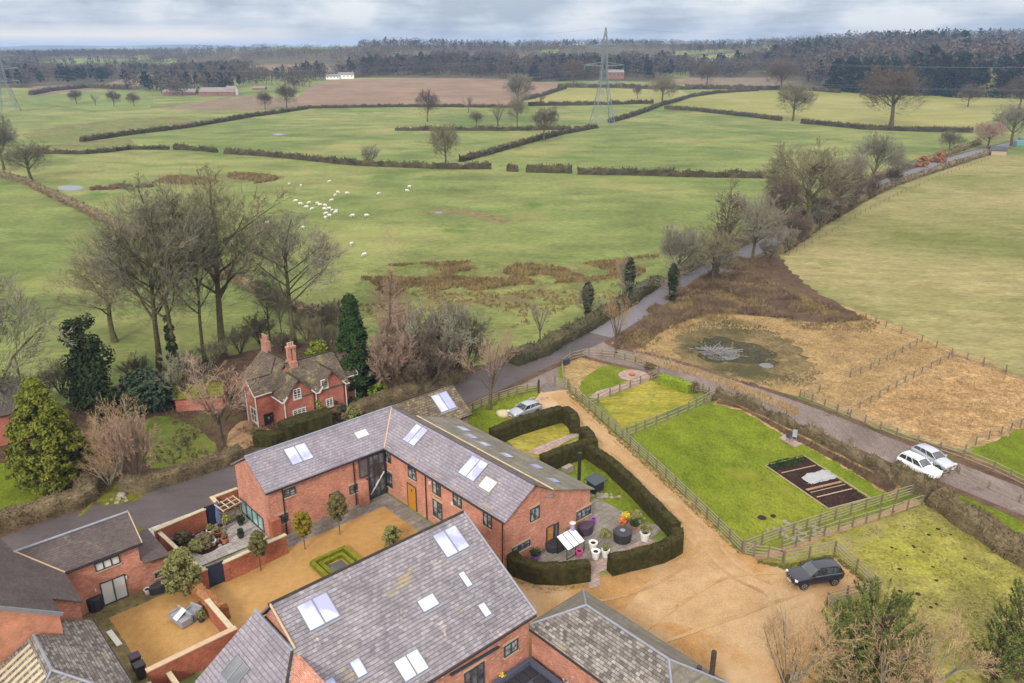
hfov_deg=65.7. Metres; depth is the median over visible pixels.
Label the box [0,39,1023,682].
ground
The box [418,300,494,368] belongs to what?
bare tree
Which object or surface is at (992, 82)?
willow tree
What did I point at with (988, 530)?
hedge
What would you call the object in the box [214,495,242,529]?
garden arbour
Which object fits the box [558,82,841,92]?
hedge
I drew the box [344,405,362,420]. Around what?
bush
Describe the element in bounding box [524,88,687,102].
green field
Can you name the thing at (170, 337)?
bare tree
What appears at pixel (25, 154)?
bare tree
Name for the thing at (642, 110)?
hedge
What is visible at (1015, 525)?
meadow
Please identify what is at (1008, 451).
paddock
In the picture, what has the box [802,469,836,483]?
crop fleece
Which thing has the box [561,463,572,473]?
stone trough
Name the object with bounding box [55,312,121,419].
ivy tree
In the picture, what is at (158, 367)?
bare tree
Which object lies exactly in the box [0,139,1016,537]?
road verge
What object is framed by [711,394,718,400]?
bush
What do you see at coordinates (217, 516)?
closed parasol
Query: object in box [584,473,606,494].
garden shelter
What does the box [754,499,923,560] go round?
fence track
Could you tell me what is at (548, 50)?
green field
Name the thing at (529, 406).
parked car
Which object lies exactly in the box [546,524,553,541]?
door
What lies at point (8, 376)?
bare tree
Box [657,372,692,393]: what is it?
hedge
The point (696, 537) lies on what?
wheel track
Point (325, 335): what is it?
bare shrub
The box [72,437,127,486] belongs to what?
bare shrub
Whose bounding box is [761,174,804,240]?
bare tree
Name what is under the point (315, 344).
bush
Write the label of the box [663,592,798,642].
wheel track
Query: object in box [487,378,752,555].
grass verge
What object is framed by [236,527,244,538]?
plant pot
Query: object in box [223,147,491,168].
hedge
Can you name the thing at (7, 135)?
bare tree
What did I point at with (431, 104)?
bare tree
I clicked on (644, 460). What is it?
verge grass
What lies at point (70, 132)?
rough patch
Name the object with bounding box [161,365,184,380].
bush
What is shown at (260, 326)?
bare shrub
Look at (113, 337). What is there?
bare tree
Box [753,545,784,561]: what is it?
wooden fence
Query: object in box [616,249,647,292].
conifer
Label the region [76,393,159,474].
bare shrub
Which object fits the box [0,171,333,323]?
hedge
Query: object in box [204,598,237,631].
garden wall
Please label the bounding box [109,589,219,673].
patio gravel
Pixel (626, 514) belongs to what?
plant pot
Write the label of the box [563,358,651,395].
rough corner
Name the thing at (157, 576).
window
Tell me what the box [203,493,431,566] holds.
courtyard paving
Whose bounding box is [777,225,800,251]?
bare shrub
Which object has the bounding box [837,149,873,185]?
bare tree
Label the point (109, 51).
distant woodland
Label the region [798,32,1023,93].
woodland
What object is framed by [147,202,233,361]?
bare tree
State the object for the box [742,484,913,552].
wooden fence
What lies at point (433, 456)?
brick house
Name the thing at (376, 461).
window
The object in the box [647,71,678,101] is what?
bare tree
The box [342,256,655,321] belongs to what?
rush bed
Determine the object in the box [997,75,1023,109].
bare tree
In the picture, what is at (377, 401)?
hedge
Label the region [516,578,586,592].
verge grass
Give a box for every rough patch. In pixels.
[21,117,207,140]
[26,137,135,150]
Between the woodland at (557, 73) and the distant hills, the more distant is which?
the distant hills
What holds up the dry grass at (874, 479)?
on the bank strip
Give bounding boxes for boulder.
[117,491,126,497]
[496,409,508,417]
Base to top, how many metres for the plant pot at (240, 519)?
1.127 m
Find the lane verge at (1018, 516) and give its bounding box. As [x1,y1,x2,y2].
[577,341,1023,521]
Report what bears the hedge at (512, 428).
on the ground at (572, 217)
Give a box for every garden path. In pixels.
[528,434,577,454]
[590,376,651,397]
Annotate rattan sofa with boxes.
[168,604,192,628]
[186,602,202,620]
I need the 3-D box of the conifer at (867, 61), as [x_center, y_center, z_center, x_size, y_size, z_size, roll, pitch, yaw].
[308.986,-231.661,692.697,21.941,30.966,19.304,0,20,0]
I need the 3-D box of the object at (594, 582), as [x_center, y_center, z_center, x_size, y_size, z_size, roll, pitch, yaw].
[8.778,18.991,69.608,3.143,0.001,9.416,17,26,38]
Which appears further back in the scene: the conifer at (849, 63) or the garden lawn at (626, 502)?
the conifer at (849, 63)
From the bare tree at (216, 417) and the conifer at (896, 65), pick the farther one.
the conifer at (896, 65)
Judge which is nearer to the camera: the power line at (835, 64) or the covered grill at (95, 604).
the covered grill at (95, 604)
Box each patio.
[82,575,207,682]
[530,499,660,561]
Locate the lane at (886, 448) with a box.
[581,342,1023,514]
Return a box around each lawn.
[0,463,62,509]
[140,416,216,467]
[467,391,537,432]
[508,423,569,458]
[535,439,577,458]
[564,459,656,524]
[579,365,627,394]
[599,380,692,427]
[633,403,907,550]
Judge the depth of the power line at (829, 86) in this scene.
395.01 m
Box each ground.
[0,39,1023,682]
[416,209,512,222]
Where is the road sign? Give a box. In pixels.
[567,346,571,356]
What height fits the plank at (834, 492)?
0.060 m
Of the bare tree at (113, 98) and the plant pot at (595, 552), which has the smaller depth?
the plant pot at (595, 552)
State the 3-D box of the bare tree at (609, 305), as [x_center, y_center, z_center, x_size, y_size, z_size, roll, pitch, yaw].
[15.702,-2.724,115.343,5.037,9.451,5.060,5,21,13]
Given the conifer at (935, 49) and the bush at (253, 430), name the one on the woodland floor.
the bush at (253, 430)
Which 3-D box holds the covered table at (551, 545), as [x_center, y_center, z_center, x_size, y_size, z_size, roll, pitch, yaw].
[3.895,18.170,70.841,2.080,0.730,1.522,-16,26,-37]
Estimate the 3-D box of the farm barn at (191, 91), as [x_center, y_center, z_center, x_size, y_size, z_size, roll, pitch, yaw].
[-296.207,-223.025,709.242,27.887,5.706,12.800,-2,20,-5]
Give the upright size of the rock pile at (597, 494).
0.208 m
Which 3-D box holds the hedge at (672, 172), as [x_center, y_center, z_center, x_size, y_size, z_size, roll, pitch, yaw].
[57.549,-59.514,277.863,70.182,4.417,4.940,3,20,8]
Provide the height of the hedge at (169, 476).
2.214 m
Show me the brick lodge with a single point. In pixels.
(5, 414)
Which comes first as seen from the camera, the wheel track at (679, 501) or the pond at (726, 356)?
the wheel track at (679, 501)
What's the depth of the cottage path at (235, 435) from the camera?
91.72 m
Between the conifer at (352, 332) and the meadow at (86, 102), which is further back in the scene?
the meadow at (86, 102)
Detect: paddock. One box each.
[767,505,1023,682]
[966,426,1023,478]
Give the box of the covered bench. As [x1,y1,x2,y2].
[148,578,173,595]
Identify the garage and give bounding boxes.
[529,588,729,682]
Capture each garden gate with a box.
[204,503,216,524]
[206,560,224,587]
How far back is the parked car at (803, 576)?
65.73 m
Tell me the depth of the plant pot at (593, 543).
70.48 m
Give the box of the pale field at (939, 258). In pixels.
[783,154,1023,375]
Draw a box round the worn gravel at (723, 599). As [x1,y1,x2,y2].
[621,548,790,653]
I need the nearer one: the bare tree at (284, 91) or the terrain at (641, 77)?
the bare tree at (284, 91)
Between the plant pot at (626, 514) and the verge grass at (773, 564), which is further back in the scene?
the plant pot at (626, 514)
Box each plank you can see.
[106,629,121,645]
[781,465,815,472]
[805,481,841,490]
[817,488,851,496]
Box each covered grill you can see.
[86,594,103,612]
[578,520,593,536]
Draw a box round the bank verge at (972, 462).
[652,376,1023,482]
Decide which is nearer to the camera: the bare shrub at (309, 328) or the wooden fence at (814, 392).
the wooden fence at (814, 392)
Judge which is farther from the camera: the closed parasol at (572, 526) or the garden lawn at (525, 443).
the garden lawn at (525, 443)
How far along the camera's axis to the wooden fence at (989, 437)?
90.98 m
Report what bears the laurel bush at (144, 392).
on the woodland floor
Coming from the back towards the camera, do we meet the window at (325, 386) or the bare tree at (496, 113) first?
the bare tree at (496, 113)
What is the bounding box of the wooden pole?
[709,650,716,675]
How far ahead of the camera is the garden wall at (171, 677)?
54.73 m
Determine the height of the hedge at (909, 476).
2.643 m
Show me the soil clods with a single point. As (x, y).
(819, 482)
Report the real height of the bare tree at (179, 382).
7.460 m
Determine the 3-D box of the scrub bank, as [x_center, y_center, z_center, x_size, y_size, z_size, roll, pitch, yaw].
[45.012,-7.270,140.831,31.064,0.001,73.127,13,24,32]
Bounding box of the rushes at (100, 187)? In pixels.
[89,181,154,190]
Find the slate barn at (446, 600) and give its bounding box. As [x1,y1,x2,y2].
[195,510,536,682]
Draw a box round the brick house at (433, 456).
[230,383,594,568]
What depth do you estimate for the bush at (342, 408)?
97.38 m
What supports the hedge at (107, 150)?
on the ground at (572, 217)
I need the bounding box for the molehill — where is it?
[757,515,765,519]
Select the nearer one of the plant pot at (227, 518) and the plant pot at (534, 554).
the plant pot at (534, 554)
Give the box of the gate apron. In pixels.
[522,367,566,392]
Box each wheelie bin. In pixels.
[127,650,140,671]
[132,659,145,680]
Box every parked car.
[507,399,541,417]
[785,557,844,590]
[896,450,942,478]
[910,443,956,470]
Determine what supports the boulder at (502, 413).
on the grass verge at (631, 435)
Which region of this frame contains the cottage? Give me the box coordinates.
[240,333,357,426]
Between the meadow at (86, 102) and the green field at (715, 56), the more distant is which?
the green field at (715, 56)
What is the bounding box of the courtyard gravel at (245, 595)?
[207,507,417,630]
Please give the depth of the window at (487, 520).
67.95 m
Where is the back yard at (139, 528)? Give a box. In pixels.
[136,526,167,558]
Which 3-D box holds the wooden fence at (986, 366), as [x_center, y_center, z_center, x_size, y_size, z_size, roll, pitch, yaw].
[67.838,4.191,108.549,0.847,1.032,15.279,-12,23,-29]
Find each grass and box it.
[467,388,536,419]
[482,374,927,560]
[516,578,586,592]
[566,391,740,553]
[630,353,800,415]
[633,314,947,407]
[716,398,895,493]
[757,553,879,592]
[769,507,1023,682]
[851,356,1023,442]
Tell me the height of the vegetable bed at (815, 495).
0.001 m
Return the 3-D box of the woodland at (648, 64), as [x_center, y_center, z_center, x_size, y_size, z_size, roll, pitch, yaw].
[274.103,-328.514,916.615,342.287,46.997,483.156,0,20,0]
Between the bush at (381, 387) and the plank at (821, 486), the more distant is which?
the bush at (381, 387)
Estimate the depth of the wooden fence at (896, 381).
104.48 m
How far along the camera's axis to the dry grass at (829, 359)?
116.45 m
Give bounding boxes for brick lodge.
[0,379,30,445]
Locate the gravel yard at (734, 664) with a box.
[508,390,869,682]
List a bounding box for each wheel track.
[550,396,764,592]
[561,393,771,583]
[599,541,712,600]
[644,572,783,629]
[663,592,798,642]
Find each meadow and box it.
[32,92,152,109]
[307,323,339,338]
[955,492,1023,538]
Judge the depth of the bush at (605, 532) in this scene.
72.39 m
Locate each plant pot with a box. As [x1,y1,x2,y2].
[143,587,149,594]
[194,608,205,622]
[205,523,212,532]
[212,525,221,536]
[220,513,229,525]
[220,532,228,542]
[235,514,244,525]
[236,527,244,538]
[529,547,541,560]
[575,548,582,556]
[589,539,597,549]
[591,548,600,559]
[601,542,609,557]
[619,516,626,525]
[621,511,629,522]
[630,519,638,529]
[639,521,651,541]
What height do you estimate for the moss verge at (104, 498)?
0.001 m
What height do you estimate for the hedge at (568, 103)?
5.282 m
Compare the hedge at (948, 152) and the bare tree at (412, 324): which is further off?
the hedge at (948, 152)
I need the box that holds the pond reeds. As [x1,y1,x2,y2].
[683,320,801,381]
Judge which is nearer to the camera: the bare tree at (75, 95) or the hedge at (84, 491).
the hedge at (84, 491)
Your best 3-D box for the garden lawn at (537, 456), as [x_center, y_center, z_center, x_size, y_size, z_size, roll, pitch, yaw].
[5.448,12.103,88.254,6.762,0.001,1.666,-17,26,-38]
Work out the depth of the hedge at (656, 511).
78.48 m
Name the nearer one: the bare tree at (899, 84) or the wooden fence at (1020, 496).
the wooden fence at (1020, 496)
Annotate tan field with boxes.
[106,79,198,86]
[159,95,301,110]
[648,78,796,85]
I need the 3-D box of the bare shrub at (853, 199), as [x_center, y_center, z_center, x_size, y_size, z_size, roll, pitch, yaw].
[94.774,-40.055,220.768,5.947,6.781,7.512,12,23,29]
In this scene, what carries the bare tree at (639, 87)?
on the green field at (586, 94)
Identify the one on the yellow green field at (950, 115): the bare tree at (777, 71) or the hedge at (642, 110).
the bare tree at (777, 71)
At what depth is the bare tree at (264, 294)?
118.15 m
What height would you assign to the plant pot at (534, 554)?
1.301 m
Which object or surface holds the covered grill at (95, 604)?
on the mossy patio at (104, 623)
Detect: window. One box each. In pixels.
[94,552,121,573]
[153,567,164,579]
[250,406,257,424]
[275,510,288,525]
[283,484,296,499]
[293,388,301,400]
[293,406,305,415]
[320,379,328,389]
[325,397,333,408]
[348,482,358,495]
[358,456,369,477]
[367,451,385,499]
[385,445,391,464]
[386,469,392,489]
[407,457,416,482]
[431,473,441,498]
[432,496,442,520]
[452,485,461,510]
[482,503,492,530]
[503,635,518,659]
[511,537,530,551]
[529,503,539,523]
[576,503,591,522]
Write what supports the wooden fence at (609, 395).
on the ground at (572, 217)
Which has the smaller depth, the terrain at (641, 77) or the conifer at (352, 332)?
the conifer at (352, 332)
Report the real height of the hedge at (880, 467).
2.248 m
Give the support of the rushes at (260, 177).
on the rush bed at (224, 177)
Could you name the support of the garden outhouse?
on the woodland floor
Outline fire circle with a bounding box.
[618,369,648,380]
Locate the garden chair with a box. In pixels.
[792,429,797,439]
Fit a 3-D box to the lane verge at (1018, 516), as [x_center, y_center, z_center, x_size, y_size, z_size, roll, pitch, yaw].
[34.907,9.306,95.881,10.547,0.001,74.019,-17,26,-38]
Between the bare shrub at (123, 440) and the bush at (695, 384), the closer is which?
the bare shrub at (123, 440)
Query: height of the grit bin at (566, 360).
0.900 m
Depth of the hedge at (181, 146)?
347.40 m
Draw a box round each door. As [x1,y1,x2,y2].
[100,574,128,605]
[240,498,264,532]
[264,412,273,424]
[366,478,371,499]
[407,482,416,511]
[463,658,484,682]
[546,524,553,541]
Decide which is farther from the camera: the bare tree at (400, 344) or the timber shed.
the timber shed
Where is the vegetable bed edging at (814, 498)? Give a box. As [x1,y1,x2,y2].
[765,456,870,509]
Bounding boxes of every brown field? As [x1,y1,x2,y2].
[26,85,104,96]
[250,64,332,72]
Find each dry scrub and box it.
[613,256,866,348]
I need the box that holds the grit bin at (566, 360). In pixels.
[561,357,569,365]
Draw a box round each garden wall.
[145,625,236,682]
[147,671,178,682]
[153,508,207,542]
[157,531,207,570]
[199,567,209,588]
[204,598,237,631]
[209,487,239,512]
[222,533,287,581]
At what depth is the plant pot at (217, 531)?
72.58 m
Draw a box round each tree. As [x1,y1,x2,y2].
[0,114,21,169]
[0,139,52,179]
[0,267,76,410]
[35,251,157,342]
[53,192,217,373]
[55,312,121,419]
[66,89,82,103]
[80,171,225,380]
[104,90,120,105]
[121,161,299,357]
[125,92,139,105]
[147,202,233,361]
[154,351,215,393]
[158,546,201,596]
[178,349,267,445]
[218,206,351,345]
[247,529,267,569]
[250,272,281,339]
[255,92,272,108]
[264,281,294,343]
[273,83,298,106]
[292,510,312,548]
[326,492,349,534]
[352,314,422,389]
[360,144,380,160]
[363,226,407,380]
[371,311,445,384]
[375,299,426,337]
[391,293,478,371]
[414,89,440,121]
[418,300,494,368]
[426,122,460,163]
[437,329,523,409]
[460,96,473,112]
[470,110,484,126]
[489,98,506,126]
[502,72,537,101]
[505,94,528,127]
[529,106,559,140]
[529,299,554,339]
[560,59,585,82]
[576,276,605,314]
[603,293,636,352]
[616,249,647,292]
[632,83,642,98]
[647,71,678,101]
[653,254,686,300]
[654,219,705,285]
[683,169,749,276]
[687,227,744,286]
[695,62,720,84]
[723,191,791,264]
[743,570,867,682]
[748,607,867,682]
[751,136,875,225]
[761,56,800,90]
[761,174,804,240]
[775,81,818,120]
[814,575,934,682]
[818,165,869,217]
[836,130,908,186]
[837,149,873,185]
[852,63,933,125]
[884,155,914,172]
[936,129,967,149]
[958,83,984,106]
[971,121,1010,147]
[972,577,1023,682]
[974,619,1023,682]
[976,68,999,96]
[992,102,1023,145]
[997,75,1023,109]
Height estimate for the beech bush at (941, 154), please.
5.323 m
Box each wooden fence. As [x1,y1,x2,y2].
[467,382,537,410]
[562,348,658,388]
[569,382,742,552]
[588,368,658,402]
[622,389,715,436]
[692,383,715,403]
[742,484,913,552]
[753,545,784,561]
[780,495,924,551]
[782,540,881,611]
[799,389,1023,483]
[803,384,820,396]
[847,352,949,414]
[849,338,917,377]
[934,464,958,478]
[952,352,1023,379]
[958,467,1023,503]
[965,418,1023,452]
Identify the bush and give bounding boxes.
[116,366,178,416]
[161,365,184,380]
[174,529,191,544]
[187,538,204,552]
[194,531,216,549]
[250,426,260,435]
[304,339,327,355]
[312,398,326,409]
[328,400,345,410]
[329,407,347,424]
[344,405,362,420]
[367,383,389,395]
[382,525,401,546]
[599,528,611,537]
[629,509,645,524]
[643,362,656,370]
[691,381,699,391]
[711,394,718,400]
[916,155,930,166]
[931,151,946,162]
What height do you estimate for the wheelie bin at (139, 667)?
1.200 m
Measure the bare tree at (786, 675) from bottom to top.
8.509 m
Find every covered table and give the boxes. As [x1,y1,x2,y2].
[545,537,563,553]
[613,526,631,544]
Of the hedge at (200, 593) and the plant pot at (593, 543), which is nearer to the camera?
the hedge at (200, 593)
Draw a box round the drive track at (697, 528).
[549,392,720,550]
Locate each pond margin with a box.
[670,319,823,385]
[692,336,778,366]
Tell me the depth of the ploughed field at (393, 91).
720.10 m
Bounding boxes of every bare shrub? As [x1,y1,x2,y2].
[5,372,55,391]
[35,355,71,394]
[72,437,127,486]
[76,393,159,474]
[99,410,163,474]
[114,349,154,374]
[170,349,201,375]
[192,333,230,364]
[224,324,256,352]
[240,312,276,343]
[260,328,295,352]
[285,311,325,341]
[302,303,337,331]
[306,320,338,350]
[319,298,341,326]
[393,339,464,390]
[440,327,496,371]
[760,238,780,261]
[775,212,808,236]
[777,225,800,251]
[788,215,815,242]
[804,620,883,682]
[806,194,828,218]
[809,609,945,682]
[811,202,835,227]
[822,196,847,220]
[843,190,863,208]
[859,596,1002,682]
[863,178,882,198]
[885,168,903,180]
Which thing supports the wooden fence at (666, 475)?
on the ground at (572, 217)
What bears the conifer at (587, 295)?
on the ground at (572, 217)
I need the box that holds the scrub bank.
[614,252,856,349]
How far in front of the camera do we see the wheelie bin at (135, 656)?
56.70 m
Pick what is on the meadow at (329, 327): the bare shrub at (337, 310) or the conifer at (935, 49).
the bare shrub at (337, 310)
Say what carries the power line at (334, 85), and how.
attached to the electricity pylon at (606, 82)
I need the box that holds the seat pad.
[779,431,804,446]
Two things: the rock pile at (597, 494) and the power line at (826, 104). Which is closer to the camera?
the rock pile at (597, 494)
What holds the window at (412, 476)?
in the brick house at (433, 456)
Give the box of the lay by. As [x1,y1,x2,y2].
[130,478,238,528]
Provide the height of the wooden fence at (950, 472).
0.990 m
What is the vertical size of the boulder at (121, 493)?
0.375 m
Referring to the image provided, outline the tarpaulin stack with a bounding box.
[1013,137,1023,145]
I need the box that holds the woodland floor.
[0,342,480,491]
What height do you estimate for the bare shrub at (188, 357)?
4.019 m
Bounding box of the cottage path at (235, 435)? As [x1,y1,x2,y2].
[226,420,270,448]
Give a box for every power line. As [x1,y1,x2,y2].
[0,28,598,51]
[3,86,585,100]
[4,52,580,70]
[5,70,576,85]
[17,52,614,70]
[21,84,617,100]
[35,70,613,85]
[586,87,982,112]
[592,70,1023,90]
[595,52,1014,67]
[617,28,1003,37]
[623,87,995,111]
[631,52,1023,67]
[632,70,991,89]
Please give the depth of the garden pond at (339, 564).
68.56 m
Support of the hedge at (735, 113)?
on the ground at (572, 217)
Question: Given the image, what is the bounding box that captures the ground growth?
[69,351,454,493]
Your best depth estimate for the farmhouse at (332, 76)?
853.11 m
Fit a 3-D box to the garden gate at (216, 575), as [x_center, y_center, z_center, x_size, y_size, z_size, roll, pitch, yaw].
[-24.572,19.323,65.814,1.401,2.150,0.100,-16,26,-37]
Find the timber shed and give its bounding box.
[988,146,1007,155]
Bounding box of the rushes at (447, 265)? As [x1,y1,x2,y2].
[361,253,659,295]
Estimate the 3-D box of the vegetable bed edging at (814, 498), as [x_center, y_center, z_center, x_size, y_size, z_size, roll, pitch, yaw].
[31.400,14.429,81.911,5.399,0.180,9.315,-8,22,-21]
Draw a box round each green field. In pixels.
[39,58,149,64]
[278,46,355,49]
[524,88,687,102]
[539,49,557,52]
[663,72,689,77]
[663,90,1023,127]
[675,49,732,54]
[693,51,763,64]
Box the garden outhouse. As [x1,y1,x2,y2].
[172,382,226,411]
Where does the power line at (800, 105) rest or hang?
attached to the electricity pylon at (606, 82)
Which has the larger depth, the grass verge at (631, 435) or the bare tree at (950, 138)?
the bare tree at (950, 138)
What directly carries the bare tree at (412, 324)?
on the woodland floor
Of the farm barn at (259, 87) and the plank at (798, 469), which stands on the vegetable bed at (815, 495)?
the plank at (798, 469)
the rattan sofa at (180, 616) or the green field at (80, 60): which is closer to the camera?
the rattan sofa at (180, 616)
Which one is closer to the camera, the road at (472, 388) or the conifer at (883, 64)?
the road at (472, 388)
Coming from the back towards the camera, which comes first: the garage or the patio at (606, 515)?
the patio at (606, 515)
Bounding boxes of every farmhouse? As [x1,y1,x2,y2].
[225,84,237,95]
[325,73,339,78]
[338,71,353,78]
[607,68,623,78]
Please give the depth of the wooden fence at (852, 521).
73.82 m
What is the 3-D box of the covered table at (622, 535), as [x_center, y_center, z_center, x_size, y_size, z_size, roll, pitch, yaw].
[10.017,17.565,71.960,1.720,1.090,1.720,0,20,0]
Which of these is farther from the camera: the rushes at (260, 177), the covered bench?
the rushes at (260, 177)
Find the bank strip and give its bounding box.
[713,398,900,495]
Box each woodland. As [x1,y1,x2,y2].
[0,28,1023,64]
[0,58,328,96]
[334,49,603,81]
[347,51,603,78]
[601,38,908,90]
[602,39,877,87]
[604,38,905,84]
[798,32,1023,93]
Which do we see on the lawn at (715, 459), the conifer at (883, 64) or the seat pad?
the seat pad
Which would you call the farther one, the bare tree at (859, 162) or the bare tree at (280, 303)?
the bare tree at (859, 162)
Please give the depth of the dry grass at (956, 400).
100.20 m
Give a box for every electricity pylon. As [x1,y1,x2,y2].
[0,53,21,111]
[584,27,623,126]
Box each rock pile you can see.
[106,496,127,504]
[191,528,229,546]
[590,492,621,498]
[591,563,605,572]
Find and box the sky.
[0,0,1023,47]
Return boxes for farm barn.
[162,89,198,95]
[199,86,235,96]
[252,86,266,89]
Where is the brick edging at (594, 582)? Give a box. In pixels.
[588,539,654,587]
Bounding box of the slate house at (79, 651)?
[0,620,132,682]
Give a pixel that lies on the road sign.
(569, 348)
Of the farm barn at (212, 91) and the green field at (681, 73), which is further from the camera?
the green field at (681, 73)
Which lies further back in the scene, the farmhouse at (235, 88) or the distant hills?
the distant hills
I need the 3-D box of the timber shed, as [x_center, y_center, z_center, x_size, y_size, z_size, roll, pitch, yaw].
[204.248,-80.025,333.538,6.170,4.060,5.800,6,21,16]
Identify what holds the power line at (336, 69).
attached to the electricity pylon at (606, 82)
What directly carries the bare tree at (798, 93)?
on the ground at (572, 217)
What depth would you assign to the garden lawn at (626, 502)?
80.23 m
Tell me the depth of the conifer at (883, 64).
677.25 m
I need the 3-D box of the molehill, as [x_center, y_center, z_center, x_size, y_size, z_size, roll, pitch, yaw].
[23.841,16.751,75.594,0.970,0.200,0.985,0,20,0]
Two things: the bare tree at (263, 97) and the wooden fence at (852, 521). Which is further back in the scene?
the bare tree at (263, 97)
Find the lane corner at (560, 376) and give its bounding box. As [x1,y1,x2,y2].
[558,366,562,378]
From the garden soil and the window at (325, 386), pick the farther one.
the window at (325, 386)
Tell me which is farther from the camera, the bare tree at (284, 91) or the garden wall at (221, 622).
the bare tree at (284, 91)
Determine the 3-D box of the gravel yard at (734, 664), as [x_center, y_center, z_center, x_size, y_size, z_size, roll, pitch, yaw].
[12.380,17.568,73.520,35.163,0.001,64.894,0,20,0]
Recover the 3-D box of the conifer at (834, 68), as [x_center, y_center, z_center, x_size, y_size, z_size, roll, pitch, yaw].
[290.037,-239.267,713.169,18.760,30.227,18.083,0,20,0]
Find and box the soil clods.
[772,460,864,505]
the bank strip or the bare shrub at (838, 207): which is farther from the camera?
the bare shrub at (838, 207)
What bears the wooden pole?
on the ground at (572, 217)
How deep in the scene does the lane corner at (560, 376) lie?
109.34 m
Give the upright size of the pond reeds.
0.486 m
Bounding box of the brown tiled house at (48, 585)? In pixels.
[0,510,168,664]
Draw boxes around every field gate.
[554,376,568,388]
[742,539,756,553]
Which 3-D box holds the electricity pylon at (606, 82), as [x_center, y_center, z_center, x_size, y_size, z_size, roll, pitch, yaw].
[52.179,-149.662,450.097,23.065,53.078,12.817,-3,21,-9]
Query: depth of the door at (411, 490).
76.60 m
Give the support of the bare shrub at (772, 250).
on the scrub bank
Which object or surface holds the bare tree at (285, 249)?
on the woodland floor
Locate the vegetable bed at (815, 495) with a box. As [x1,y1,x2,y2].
[773,459,865,507]
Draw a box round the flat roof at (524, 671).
[492,657,563,682]
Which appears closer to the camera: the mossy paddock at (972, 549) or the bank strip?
the mossy paddock at (972, 549)
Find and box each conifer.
[2,376,93,496]
[333,293,379,402]
[822,58,842,89]
[835,56,858,92]
[853,57,874,93]
[868,59,889,94]
[886,59,905,93]
[904,58,920,95]
[915,44,943,95]
[930,54,956,95]
[942,51,976,97]
[970,60,992,95]
[988,55,1016,97]
[1001,51,1023,97]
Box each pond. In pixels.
[58,185,83,190]
[328,560,346,571]
[701,346,739,359]
[759,363,773,367]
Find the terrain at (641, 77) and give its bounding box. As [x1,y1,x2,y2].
[0,45,1015,92]
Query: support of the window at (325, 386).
in the cottage
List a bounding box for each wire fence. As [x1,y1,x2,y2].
[788,157,988,255]
[865,313,1023,376]
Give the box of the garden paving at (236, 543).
[149,509,268,565]
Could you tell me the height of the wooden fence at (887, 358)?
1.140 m
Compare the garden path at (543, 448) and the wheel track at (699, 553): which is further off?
the garden path at (543, 448)
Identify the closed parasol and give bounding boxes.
[215,501,222,526]
[569,521,575,544]
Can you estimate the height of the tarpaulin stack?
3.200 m
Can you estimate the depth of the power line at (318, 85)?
488.25 m
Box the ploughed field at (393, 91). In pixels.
[296,78,558,105]
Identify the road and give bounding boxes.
[1,313,650,550]
[590,139,1023,336]
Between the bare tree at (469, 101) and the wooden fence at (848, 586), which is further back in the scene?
the bare tree at (469, 101)
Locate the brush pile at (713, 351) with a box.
[689,342,746,358]
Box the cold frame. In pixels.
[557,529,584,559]
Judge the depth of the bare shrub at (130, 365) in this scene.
105.26 m
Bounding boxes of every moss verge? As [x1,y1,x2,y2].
[78,502,93,516]
[97,481,146,505]
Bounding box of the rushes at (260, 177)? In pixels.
[154,171,278,184]
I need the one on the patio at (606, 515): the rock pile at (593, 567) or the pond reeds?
the rock pile at (593, 567)
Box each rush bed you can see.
[158,174,284,184]
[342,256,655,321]
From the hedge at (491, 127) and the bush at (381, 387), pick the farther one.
the hedge at (491, 127)
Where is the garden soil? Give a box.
[175,526,228,554]
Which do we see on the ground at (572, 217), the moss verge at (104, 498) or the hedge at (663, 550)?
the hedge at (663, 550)
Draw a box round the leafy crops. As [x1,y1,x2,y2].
[767,455,808,469]
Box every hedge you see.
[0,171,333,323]
[0,474,100,532]
[28,83,128,94]
[31,144,169,154]
[79,106,307,141]
[119,443,244,493]
[172,142,218,152]
[188,578,229,618]
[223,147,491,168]
[252,427,285,446]
[278,407,332,440]
[307,103,510,108]
[309,545,360,576]
[346,366,467,416]
[395,124,570,130]
[458,123,598,161]
[489,405,562,441]
[504,274,663,366]
[506,163,518,171]
[507,550,591,585]
[524,85,566,99]
[527,162,571,173]
[528,98,653,105]
[539,438,593,468]
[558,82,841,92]
[561,406,580,433]
[577,165,778,177]
[578,425,598,446]
[585,444,680,536]
[607,88,758,122]
[607,527,683,575]
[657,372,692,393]
[664,104,782,120]
[679,139,981,275]
[716,386,897,482]
[774,150,991,254]
[800,118,973,132]
[889,459,938,500]
[927,484,1023,567]
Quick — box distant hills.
[0,44,266,51]
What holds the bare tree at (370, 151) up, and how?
on the ground at (572, 217)

